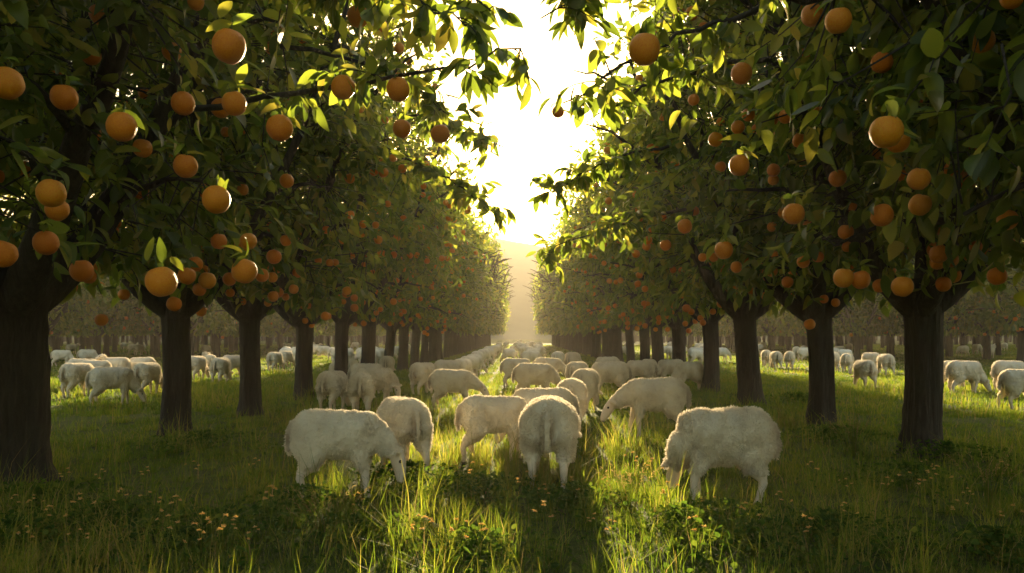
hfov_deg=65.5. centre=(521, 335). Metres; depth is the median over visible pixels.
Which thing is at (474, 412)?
sheep
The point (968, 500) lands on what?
wildflower
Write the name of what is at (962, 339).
orange tree
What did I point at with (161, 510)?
wildflower
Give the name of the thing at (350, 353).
sheep
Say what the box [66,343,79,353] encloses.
sheep
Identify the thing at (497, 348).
sheep
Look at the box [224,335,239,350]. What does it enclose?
orange tree
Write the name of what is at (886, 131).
oranges
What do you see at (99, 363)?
sheep
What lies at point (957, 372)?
sheep
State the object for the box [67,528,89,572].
wildflower
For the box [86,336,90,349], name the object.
orange tree
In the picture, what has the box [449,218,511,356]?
orange tree
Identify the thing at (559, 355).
sheep
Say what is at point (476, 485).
wildflower
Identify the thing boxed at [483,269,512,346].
orange tree
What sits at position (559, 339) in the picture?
orange tree
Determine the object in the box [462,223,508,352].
orange tree
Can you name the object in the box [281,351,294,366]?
sheep
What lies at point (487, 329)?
orange tree
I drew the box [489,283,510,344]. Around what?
orange tree
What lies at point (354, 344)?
sheep
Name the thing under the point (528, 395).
sheep
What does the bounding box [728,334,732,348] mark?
orange tree
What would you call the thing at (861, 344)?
orange tree
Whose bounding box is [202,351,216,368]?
sheep
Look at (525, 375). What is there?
sheep
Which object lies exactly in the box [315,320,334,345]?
orange tree
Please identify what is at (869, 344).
orange tree
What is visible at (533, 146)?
sky
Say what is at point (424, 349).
orange tree
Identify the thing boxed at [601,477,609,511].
wildflower
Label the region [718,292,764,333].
orange tree
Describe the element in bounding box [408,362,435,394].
sheep
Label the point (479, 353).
sheep
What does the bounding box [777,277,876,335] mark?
orange tree
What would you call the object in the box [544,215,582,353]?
orange tree
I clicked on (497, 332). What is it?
orange tree
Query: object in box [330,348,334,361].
sheep
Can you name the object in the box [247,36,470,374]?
orange tree
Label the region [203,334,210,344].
orange tree
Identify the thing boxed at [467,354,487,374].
sheep
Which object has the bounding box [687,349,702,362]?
sheep
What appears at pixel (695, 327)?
orange tree
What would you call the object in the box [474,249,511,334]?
orange tree
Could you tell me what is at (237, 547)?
wildflower
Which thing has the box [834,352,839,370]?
sheep
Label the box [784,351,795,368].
sheep
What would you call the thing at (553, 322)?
orange tree
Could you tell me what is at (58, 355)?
sheep
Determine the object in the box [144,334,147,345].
orange tree
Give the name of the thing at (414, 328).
orange tree
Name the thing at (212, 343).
orange tree
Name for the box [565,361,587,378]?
sheep
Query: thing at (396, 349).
sheep
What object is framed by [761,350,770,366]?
sheep
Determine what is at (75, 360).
sheep
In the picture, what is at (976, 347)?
sheep
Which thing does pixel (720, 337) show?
orange tree
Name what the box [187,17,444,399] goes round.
orange tree
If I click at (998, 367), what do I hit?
sheep
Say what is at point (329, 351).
sheep
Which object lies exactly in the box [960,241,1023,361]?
orange tree
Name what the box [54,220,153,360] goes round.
orange tree
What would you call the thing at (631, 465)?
wildflower
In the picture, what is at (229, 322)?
orange tree
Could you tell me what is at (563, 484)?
wildflower
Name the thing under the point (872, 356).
sheep
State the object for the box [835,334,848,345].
orange tree
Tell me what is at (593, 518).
wildflower
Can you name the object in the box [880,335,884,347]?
orange tree
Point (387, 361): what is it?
sheep
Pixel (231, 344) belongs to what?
orange tree
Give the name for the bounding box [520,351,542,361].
sheep
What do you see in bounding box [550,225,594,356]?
orange tree
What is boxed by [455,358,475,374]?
sheep
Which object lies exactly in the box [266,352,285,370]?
sheep
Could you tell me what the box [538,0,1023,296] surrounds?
orange tree
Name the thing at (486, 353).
sheep
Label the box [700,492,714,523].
wildflower
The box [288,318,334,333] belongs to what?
orange tree
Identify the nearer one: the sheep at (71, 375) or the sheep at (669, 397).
the sheep at (669, 397)
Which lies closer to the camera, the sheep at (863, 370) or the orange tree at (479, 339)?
the sheep at (863, 370)
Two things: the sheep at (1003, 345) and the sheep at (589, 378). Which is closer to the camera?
the sheep at (589, 378)
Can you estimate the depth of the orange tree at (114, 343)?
71.86 m
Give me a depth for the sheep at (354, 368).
19.87 m
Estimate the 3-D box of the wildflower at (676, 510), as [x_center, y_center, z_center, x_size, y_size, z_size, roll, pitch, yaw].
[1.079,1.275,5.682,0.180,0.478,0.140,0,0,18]
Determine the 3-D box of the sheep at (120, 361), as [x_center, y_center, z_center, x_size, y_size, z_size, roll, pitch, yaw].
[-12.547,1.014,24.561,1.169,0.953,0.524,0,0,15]
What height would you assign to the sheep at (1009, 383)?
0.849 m
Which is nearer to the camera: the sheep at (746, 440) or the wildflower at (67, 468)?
the wildflower at (67, 468)
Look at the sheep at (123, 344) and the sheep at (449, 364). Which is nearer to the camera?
the sheep at (449, 364)
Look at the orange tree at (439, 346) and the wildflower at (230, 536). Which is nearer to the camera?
the wildflower at (230, 536)
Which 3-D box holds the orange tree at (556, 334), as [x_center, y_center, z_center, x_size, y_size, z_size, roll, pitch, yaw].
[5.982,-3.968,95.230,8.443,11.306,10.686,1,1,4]
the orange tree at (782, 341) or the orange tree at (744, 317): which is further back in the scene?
the orange tree at (782, 341)
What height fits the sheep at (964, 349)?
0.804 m
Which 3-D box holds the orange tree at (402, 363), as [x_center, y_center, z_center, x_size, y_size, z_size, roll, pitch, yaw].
[-5.386,-3.200,33.285,7.444,9.688,9.228,0,0,5]
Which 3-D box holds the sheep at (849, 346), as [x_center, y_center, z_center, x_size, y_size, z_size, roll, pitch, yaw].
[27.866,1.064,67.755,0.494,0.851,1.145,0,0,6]
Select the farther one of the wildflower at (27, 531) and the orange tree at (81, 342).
the orange tree at (81, 342)
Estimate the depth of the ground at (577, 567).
7.37 m
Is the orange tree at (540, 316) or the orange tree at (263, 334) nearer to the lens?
the orange tree at (263, 334)
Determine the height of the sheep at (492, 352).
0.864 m
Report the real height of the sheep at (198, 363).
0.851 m
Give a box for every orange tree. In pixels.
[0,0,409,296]
[0,0,437,435]
[0,0,540,485]
[3,190,126,338]
[6,0,516,415]
[48,298,110,358]
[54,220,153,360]
[58,335,70,349]
[67,330,84,349]
[68,251,139,356]
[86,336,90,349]
[89,333,135,351]
[99,295,153,354]
[102,299,160,358]
[116,221,243,355]
[124,334,148,343]
[136,333,145,344]
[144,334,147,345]
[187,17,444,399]
[194,331,236,351]
[194,334,209,351]
[197,296,244,357]
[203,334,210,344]
[220,311,281,336]
[220,333,233,352]
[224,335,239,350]
[224,337,227,347]
[228,322,273,338]
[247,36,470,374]
[260,299,321,351]
[265,335,276,348]
[266,305,334,346]
[281,92,475,363]
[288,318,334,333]
[314,334,332,343]
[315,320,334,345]
[326,322,361,336]
[327,324,361,335]
[327,335,330,346]
[329,155,477,357]
[337,157,484,370]
[350,326,377,345]
[355,324,383,334]
[376,324,385,346]
[380,169,490,365]
[405,203,488,362]
[406,203,494,361]
[437,212,493,359]
[440,216,502,357]
[443,235,501,354]
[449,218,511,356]
[457,214,499,353]
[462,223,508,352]
[465,229,513,351]
[467,230,511,350]
[470,230,509,350]
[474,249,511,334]
[474,266,512,349]
[477,254,511,348]
[478,249,511,347]
[481,260,507,347]
[481,276,512,346]
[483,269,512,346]
[487,272,513,345]
[488,282,510,345]
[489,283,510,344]
[522,272,560,346]
[526,0,986,426]
[528,250,568,348]
[528,281,554,345]
[529,256,564,348]
[529,280,553,345]
[530,263,565,348]
[530,276,540,325]
[531,234,575,350]
[531,284,557,345]
[532,231,577,351]
[532,268,557,345]
[534,236,573,350]
[535,213,590,354]
[536,224,585,353]
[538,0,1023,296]
[538,279,562,347]
[539,257,570,349]
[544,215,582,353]
[550,0,1023,458]
[550,189,625,361]
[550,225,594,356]
[552,218,624,356]
[553,148,692,359]
[553,202,625,358]
[553,226,625,356]
[561,172,647,362]
[563,119,717,363]
[568,117,726,380]
[574,0,881,405]
[576,52,868,391]
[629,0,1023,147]
[649,326,671,341]
[662,325,693,336]
[686,325,699,347]
[689,323,702,336]
[693,322,729,347]
[712,301,734,351]
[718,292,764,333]
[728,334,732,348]
[756,314,786,351]
[758,278,845,355]
[759,330,791,350]
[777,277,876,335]
[781,335,784,345]
[792,259,914,360]
[800,326,807,346]
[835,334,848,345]
[838,311,879,352]
[840,335,843,345]
[843,332,884,349]
[849,262,913,357]
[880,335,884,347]
[888,258,1013,337]
[944,323,981,353]
[945,315,997,356]
[949,239,1023,359]
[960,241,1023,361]
[966,332,977,344]
[969,331,1015,354]
[978,241,1023,335]
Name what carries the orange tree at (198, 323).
on the ground at (577, 567)
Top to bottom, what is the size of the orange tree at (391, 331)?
9.014 m
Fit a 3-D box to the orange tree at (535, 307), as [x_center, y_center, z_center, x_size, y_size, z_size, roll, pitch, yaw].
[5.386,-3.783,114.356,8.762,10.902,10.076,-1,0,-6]
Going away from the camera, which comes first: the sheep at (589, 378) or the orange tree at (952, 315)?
the sheep at (589, 378)
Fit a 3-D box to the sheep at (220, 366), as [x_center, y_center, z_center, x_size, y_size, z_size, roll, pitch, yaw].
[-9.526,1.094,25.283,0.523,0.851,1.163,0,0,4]
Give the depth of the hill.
390.72 m
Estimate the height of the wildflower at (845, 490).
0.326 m
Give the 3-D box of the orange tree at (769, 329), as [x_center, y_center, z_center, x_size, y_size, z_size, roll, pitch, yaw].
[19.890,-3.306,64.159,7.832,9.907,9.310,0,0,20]
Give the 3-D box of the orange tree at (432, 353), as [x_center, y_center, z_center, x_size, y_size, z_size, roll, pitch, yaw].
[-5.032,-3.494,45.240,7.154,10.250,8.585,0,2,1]
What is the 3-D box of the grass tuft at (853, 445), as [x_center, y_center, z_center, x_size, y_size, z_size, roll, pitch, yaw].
[4.094,1.199,9.816,0.734,0.622,0.691,0,0,0]
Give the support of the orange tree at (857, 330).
on the ground at (577, 567)
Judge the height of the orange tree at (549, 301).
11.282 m
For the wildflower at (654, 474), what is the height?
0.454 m
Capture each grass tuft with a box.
[284,484,369,540]
[593,460,660,512]
[822,407,882,456]
[947,445,1023,508]
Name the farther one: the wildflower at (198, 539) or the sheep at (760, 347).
the sheep at (760, 347)
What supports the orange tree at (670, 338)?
on the ground at (577, 567)
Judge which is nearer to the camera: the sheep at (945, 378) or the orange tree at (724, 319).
the sheep at (945, 378)
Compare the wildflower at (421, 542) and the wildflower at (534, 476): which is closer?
the wildflower at (421, 542)
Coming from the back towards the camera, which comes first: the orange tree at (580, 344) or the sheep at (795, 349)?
the orange tree at (580, 344)
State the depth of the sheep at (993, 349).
51.03 m
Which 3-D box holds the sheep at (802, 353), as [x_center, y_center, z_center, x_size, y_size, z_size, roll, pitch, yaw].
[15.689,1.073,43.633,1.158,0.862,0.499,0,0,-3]
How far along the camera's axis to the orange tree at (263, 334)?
73.20 m
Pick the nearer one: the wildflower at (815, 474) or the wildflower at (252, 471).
the wildflower at (815, 474)
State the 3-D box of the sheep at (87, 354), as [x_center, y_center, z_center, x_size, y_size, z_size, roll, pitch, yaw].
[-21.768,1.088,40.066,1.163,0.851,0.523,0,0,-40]
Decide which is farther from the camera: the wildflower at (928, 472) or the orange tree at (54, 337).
the orange tree at (54, 337)
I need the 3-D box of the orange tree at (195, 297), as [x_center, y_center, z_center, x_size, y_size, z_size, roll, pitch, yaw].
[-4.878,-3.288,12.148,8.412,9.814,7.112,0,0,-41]
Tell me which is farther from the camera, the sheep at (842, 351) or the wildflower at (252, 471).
the sheep at (842, 351)
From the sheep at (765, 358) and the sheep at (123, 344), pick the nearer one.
the sheep at (765, 358)
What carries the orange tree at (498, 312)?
on the ground at (577, 567)
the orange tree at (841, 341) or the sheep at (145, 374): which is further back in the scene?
the orange tree at (841, 341)
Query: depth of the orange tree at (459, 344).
63.52 m
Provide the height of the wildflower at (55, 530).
0.425 m
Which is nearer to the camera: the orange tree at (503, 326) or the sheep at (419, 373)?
the sheep at (419, 373)
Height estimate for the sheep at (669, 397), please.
0.936 m
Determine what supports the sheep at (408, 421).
on the ground at (577, 567)
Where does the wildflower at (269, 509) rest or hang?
on the ground at (577, 567)
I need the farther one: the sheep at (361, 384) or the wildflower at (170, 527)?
the sheep at (361, 384)
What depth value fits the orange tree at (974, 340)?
75.97 m
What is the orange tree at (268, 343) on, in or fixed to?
on the ground at (577, 567)
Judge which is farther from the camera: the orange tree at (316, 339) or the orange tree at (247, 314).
the orange tree at (316, 339)
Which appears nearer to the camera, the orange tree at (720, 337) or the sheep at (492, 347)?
the sheep at (492, 347)
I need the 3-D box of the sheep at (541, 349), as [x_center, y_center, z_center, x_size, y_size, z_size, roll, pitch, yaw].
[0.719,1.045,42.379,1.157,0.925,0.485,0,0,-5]
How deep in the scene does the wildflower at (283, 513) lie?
5.52 m
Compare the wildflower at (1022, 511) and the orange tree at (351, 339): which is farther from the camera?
the orange tree at (351, 339)
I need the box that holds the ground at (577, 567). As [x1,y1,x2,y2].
[0,339,1023,572]
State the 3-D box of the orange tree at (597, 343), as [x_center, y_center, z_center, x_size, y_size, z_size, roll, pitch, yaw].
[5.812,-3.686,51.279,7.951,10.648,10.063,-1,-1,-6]
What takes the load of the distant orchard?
on the ground at (577, 567)
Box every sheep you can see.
[50,350,74,365]
[58,363,93,397]
[65,358,95,363]
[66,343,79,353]
[76,349,100,360]
[78,360,111,387]
[85,366,146,404]
[95,354,131,367]
[120,342,126,348]
[127,344,139,352]
[130,357,155,368]
[132,362,162,394]
[133,345,146,354]
[191,356,209,379]
[201,345,212,354]
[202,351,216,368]
[209,357,233,380]
[222,355,239,378]
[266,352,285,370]
[279,348,292,351]
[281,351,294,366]
[283,408,405,497]
[313,346,325,355]
[315,370,350,409]
[316,346,329,356]
[327,347,333,360]
[329,361,334,370]
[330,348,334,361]
[347,363,392,393]
[347,371,375,411]
[348,350,352,358]
[348,358,357,368]
[350,342,358,348]
[356,367,401,404]
[375,350,383,363]
[376,396,433,477]
[380,356,395,371]
[384,347,398,358]
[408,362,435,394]
[427,369,489,409]
[434,359,464,369]
[454,394,546,463]
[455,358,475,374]
[461,356,479,377]
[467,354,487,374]
[471,351,483,368]
[478,349,492,365]
[483,348,494,362]
[484,346,495,356]
[492,345,499,355]
[494,387,579,443]
[499,358,530,387]
[500,350,516,361]
[511,363,561,391]
[514,345,527,355]
[518,394,581,488]
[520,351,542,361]
[526,347,545,352]
[533,357,565,385]
[551,351,566,373]
[556,377,587,431]
[564,352,583,365]
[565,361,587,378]
[572,368,602,412]
[592,361,632,395]
[595,356,619,362]
[600,376,692,436]
[627,360,657,379]
[653,359,682,377]
[661,404,783,504]
[665,347,671,359]
[671,361,703,389]
[687,347,702,361]
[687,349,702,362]
[719,347,731,361]
[758,344,763,352]
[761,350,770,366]
[769,351,782,368]
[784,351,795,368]
[792,346,799,357]
[797,348,807,361]
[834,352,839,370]
[837,349,852,356]
[840,353,853,373]
[846,343,852,352]
[851,360,877,388]
[861,352,880,371]
[876,354,895,375]
[943,360,964,388]
[944,360,991,393]
[955,345,968,355]
[972,344,981,353]
[982,345,995,357]
[990,360,1023,390]
[996,369,1023,409]
[1001,343,1007,350]
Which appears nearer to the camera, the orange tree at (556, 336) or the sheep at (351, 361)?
the sheep at (351, 361)
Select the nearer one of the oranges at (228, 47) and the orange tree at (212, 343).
the oranges at (228, 47)
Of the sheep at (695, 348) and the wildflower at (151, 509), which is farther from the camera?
the sheep at (695, 348)
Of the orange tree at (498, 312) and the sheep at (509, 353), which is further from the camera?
the orange tree at (498, 312)
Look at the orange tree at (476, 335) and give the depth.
85.27 m
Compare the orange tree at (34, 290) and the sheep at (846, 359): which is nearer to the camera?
the orange tree at (34, 290)
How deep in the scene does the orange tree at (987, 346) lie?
48.90 m
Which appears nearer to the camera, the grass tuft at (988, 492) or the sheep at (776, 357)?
the grass tuft at (988, 492)
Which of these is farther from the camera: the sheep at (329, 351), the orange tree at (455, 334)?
the orange tree at (455, 334)
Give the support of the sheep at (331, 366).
on the ground at (577, 567)
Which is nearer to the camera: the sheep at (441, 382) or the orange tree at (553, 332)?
the sheep at (441, 382)
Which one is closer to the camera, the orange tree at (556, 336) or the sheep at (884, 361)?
the sheep at (884, 361)
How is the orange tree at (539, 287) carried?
on the ground at (577, 567)
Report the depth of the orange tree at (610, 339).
43.59 m
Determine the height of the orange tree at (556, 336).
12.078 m
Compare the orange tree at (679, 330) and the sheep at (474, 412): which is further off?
the orange tree at (679, 330)
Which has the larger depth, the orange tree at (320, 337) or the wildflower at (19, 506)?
the orange tree at (320, 337)
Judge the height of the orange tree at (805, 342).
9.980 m
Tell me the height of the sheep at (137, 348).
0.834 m
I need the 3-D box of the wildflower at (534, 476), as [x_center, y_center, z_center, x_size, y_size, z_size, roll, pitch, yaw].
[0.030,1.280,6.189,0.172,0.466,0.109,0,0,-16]
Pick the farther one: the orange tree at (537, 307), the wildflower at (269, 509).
the orange tree at (537, 307)
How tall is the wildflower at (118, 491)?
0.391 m
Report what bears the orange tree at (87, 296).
on the ground at (577, 567)
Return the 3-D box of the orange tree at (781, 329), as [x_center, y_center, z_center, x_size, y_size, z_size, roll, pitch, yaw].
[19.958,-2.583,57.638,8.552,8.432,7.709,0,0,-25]
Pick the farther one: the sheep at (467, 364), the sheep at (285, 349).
the sheep at (285, 349)
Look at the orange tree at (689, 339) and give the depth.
90.12 m
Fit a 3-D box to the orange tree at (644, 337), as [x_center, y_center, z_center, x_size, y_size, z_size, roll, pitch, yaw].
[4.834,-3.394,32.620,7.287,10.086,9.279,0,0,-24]
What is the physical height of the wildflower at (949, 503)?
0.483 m
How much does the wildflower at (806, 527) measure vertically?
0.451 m
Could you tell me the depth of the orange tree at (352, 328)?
83.74 m
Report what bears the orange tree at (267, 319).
on the ground at (577, 567)
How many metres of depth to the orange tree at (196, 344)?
72.91 m
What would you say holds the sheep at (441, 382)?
on the ground at (577, 567)
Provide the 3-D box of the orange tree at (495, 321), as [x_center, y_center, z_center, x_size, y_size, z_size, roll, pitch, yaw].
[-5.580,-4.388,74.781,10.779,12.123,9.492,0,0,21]
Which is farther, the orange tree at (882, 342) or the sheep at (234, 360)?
the orange tree at (882, 342)
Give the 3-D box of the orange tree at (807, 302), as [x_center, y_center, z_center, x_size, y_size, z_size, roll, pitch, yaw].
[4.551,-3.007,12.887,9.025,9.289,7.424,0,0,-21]
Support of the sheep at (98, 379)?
on the ground at (577, 567)
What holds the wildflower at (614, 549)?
on the ground at (577, 567)
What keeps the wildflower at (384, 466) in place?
on the ground at (577, 567)
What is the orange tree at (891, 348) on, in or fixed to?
on the ground at (577, 567)
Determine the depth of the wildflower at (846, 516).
5.41 m
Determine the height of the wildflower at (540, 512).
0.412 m
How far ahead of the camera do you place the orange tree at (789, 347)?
74.09 m
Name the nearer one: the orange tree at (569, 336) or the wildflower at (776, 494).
the wildflower at (776, 494)
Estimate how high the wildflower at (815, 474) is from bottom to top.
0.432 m
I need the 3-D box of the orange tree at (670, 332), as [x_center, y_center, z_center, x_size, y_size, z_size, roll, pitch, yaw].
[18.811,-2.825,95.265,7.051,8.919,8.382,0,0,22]
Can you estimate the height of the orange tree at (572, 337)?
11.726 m
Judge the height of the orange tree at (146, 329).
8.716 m
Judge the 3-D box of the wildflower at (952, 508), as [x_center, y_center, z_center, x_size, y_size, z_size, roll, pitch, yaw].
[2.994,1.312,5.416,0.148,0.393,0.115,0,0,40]
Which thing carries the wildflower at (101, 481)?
on the ground at (577, 567)
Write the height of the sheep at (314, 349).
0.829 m
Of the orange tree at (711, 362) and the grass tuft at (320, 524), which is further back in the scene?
the orange tree at (711, 362)
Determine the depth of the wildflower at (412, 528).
4.59 m
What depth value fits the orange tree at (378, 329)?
99.99 m
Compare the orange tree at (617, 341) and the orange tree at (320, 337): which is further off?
the orange tree at (320, 337)
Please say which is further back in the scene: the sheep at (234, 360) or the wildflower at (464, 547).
the sheep at (234, 360)
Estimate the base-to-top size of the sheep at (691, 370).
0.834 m
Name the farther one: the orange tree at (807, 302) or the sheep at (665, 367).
the sheep at (665, 367)
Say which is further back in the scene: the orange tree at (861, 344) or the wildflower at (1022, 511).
the orange tree at (861, 344)
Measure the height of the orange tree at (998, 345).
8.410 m
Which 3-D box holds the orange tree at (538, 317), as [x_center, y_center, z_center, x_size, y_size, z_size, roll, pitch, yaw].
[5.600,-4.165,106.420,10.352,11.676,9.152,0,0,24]
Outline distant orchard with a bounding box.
[48,329,1015,345]
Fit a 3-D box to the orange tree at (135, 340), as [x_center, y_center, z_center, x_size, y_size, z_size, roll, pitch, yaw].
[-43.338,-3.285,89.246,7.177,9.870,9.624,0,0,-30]
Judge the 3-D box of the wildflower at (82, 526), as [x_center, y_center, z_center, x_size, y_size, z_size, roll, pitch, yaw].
[-2.941,1.278,5.366,0.112,0.470,0.173,0,0,42]
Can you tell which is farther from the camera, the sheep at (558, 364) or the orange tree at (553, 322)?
the orange tree at (553, 322)
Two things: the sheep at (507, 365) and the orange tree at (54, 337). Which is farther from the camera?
the orange tree at (54, 337)
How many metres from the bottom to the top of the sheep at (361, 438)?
0.849 m
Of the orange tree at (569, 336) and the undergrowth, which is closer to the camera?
the undergrowth
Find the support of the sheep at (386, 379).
on the ground at (577, 567)
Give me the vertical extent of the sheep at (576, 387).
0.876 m
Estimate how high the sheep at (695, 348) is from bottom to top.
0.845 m
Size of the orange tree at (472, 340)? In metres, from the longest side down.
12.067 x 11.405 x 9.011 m
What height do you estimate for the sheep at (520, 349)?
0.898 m
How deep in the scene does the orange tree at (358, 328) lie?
91.98 m
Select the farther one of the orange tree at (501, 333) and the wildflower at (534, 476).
the orange tree at (501, 333)
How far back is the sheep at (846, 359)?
30.89 m
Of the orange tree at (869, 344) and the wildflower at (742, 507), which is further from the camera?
the orange tree at (869, 344)
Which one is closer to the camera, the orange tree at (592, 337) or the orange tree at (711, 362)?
the orange tree at (711, 362)
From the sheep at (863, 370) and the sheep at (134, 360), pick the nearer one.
the sheep at (863, 370)
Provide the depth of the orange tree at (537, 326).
121.12 m
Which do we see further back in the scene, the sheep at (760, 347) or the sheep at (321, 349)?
the sheep at (760, 347)
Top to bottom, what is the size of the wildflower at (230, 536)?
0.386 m
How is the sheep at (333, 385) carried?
on the ground at (577, 567)
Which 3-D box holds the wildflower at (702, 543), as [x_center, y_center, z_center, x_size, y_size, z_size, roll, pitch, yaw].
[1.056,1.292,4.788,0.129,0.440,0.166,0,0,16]
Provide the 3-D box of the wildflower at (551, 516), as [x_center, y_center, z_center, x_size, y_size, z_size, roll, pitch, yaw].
[0.163,1.286,5.100,0.169,0.453,0.114,0,0,33]
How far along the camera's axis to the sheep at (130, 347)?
67.67 m
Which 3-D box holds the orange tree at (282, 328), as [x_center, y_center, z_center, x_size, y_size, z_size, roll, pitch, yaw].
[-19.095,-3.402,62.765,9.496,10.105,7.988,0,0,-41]
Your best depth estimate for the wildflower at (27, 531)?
4.68 m
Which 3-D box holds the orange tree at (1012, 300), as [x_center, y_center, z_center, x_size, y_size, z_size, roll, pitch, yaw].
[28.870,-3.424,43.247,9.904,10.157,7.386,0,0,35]
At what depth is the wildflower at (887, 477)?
6.22 m
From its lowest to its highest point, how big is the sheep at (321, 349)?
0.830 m
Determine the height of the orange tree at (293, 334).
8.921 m
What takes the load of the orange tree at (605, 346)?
on the ground at (577, 567)
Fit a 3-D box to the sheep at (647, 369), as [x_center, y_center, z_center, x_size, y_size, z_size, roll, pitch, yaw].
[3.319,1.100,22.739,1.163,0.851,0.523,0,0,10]
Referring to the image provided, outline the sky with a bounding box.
[0,0,976,246]
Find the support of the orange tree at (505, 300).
on the ground at (577, 567)
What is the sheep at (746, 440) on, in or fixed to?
on the ground at (577, 567)
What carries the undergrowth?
on the ground at (577, 567)
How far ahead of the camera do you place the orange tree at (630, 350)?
36.16 m
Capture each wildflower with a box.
[6,525,33,569]
[11,494,27,528]
[45,504,69,562]
[57,467,70,502]
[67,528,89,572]
[70,492,95,544]
[94,468,105,497]
[113,487,128,531]
[137,466,150,494]
[138,491,162,540]
[156,514,179,566]
[159,495,181,559]
[183,528,205,572]
[185,460,199,493]
[191,511,214,572]
[216,513,248,572]
[224,519,237,569]
[247,525,259,570]
[248,457,259,490]
[262,485,290,547]
[263,485,276,535]
[374,462,393,505]
[411,514,430,571]
[411,515,433,572]
[449,517,472,572]
[464,522,487,571]
[468,461,483,512]
[516,470,535,520]
[530,483,549,530]
[532,500,555,566]
[561,476,582,532]
[582,512,595,552]
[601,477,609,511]
[604,519,623,562]
[623,451,637,495]
[646,458,662,498]
[662,481,683,532]
[687,515,707,572]
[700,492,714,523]
[739,502,761,554]
[775,491,792,525]
[801,513,815,572]
[807,461,818,495]
[838,478,852,506]
[840,501,859,538]
[883,476,893,518]
[897,472,920,518]
[923,470,943,514]
[933,465,953,516]
[950,499,972,546]
[962,487,974,518]
[995,461,1008,498]
[996,504,1023,565]
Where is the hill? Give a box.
[72,238,1012,338]
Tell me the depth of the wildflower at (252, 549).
4.87 m
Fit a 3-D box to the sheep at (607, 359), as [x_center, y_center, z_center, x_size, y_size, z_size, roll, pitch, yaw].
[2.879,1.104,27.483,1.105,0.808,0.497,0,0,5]
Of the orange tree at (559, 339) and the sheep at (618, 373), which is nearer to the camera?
the sheep at (618, 373)
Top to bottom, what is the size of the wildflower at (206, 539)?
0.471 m
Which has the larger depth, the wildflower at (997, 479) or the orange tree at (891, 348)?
the orange tree at (891, 348)
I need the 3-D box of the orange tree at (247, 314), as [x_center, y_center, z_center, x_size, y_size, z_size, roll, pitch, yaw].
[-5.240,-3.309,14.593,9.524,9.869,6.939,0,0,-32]
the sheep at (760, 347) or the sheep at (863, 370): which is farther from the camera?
the sheep at (760, 347)
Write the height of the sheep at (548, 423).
0.937 m
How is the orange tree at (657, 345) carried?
on the ground at (577, 567)
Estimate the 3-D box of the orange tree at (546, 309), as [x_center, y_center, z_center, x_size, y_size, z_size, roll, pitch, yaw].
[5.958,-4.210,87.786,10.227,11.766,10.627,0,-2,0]
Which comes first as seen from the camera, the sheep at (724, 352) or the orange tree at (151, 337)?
the sheep at (724, 352)
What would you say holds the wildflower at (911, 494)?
on the ground at (577, 567)
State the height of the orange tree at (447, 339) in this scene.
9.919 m
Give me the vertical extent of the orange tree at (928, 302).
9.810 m
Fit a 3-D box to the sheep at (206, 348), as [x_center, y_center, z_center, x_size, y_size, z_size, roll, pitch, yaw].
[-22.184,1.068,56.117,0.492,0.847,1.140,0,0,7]
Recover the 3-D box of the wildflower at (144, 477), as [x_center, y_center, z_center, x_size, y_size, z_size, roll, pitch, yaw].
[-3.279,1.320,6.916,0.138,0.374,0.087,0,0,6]
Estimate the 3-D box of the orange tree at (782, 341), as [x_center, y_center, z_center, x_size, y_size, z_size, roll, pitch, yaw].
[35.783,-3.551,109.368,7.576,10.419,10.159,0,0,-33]
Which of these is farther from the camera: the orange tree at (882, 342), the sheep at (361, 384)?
the orange tree at (882, 342)
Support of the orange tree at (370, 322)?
on the ground at (577, 567)
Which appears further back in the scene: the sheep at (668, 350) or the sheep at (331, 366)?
the sheep at (668, 350)
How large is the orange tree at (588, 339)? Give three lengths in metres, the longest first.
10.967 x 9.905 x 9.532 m
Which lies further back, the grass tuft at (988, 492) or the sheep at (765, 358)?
the sheep at (765, 358)
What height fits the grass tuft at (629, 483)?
0.480 m
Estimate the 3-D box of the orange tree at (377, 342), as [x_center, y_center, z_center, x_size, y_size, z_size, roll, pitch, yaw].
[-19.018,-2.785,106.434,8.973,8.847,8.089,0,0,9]
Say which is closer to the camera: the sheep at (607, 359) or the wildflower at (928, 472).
the wildflower at (928, 472)
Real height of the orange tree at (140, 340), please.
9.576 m
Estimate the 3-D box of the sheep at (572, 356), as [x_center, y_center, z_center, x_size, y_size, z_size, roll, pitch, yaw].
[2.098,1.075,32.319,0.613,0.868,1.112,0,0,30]
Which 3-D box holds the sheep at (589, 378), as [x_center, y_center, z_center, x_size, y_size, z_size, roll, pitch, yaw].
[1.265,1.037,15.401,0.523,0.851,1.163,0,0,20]
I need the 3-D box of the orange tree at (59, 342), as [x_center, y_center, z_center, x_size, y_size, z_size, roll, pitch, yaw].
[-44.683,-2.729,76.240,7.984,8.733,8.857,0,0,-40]
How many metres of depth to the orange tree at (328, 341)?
101.16 m
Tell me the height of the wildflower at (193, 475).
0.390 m
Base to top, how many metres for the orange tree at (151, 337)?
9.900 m
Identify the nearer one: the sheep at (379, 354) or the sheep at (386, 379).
the sheep at (386, 379)
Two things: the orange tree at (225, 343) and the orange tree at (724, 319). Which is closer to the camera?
the orange tree at (724, 319)
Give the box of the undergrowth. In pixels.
[0,391,1023,572]
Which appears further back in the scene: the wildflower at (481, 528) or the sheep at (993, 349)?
the sheep at (993, 349)
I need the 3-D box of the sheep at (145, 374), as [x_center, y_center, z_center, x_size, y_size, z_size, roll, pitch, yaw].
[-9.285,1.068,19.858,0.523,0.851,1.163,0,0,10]
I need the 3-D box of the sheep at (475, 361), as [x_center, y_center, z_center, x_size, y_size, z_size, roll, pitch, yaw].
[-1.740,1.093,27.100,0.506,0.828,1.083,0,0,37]
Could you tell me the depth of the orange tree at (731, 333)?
73.11 m

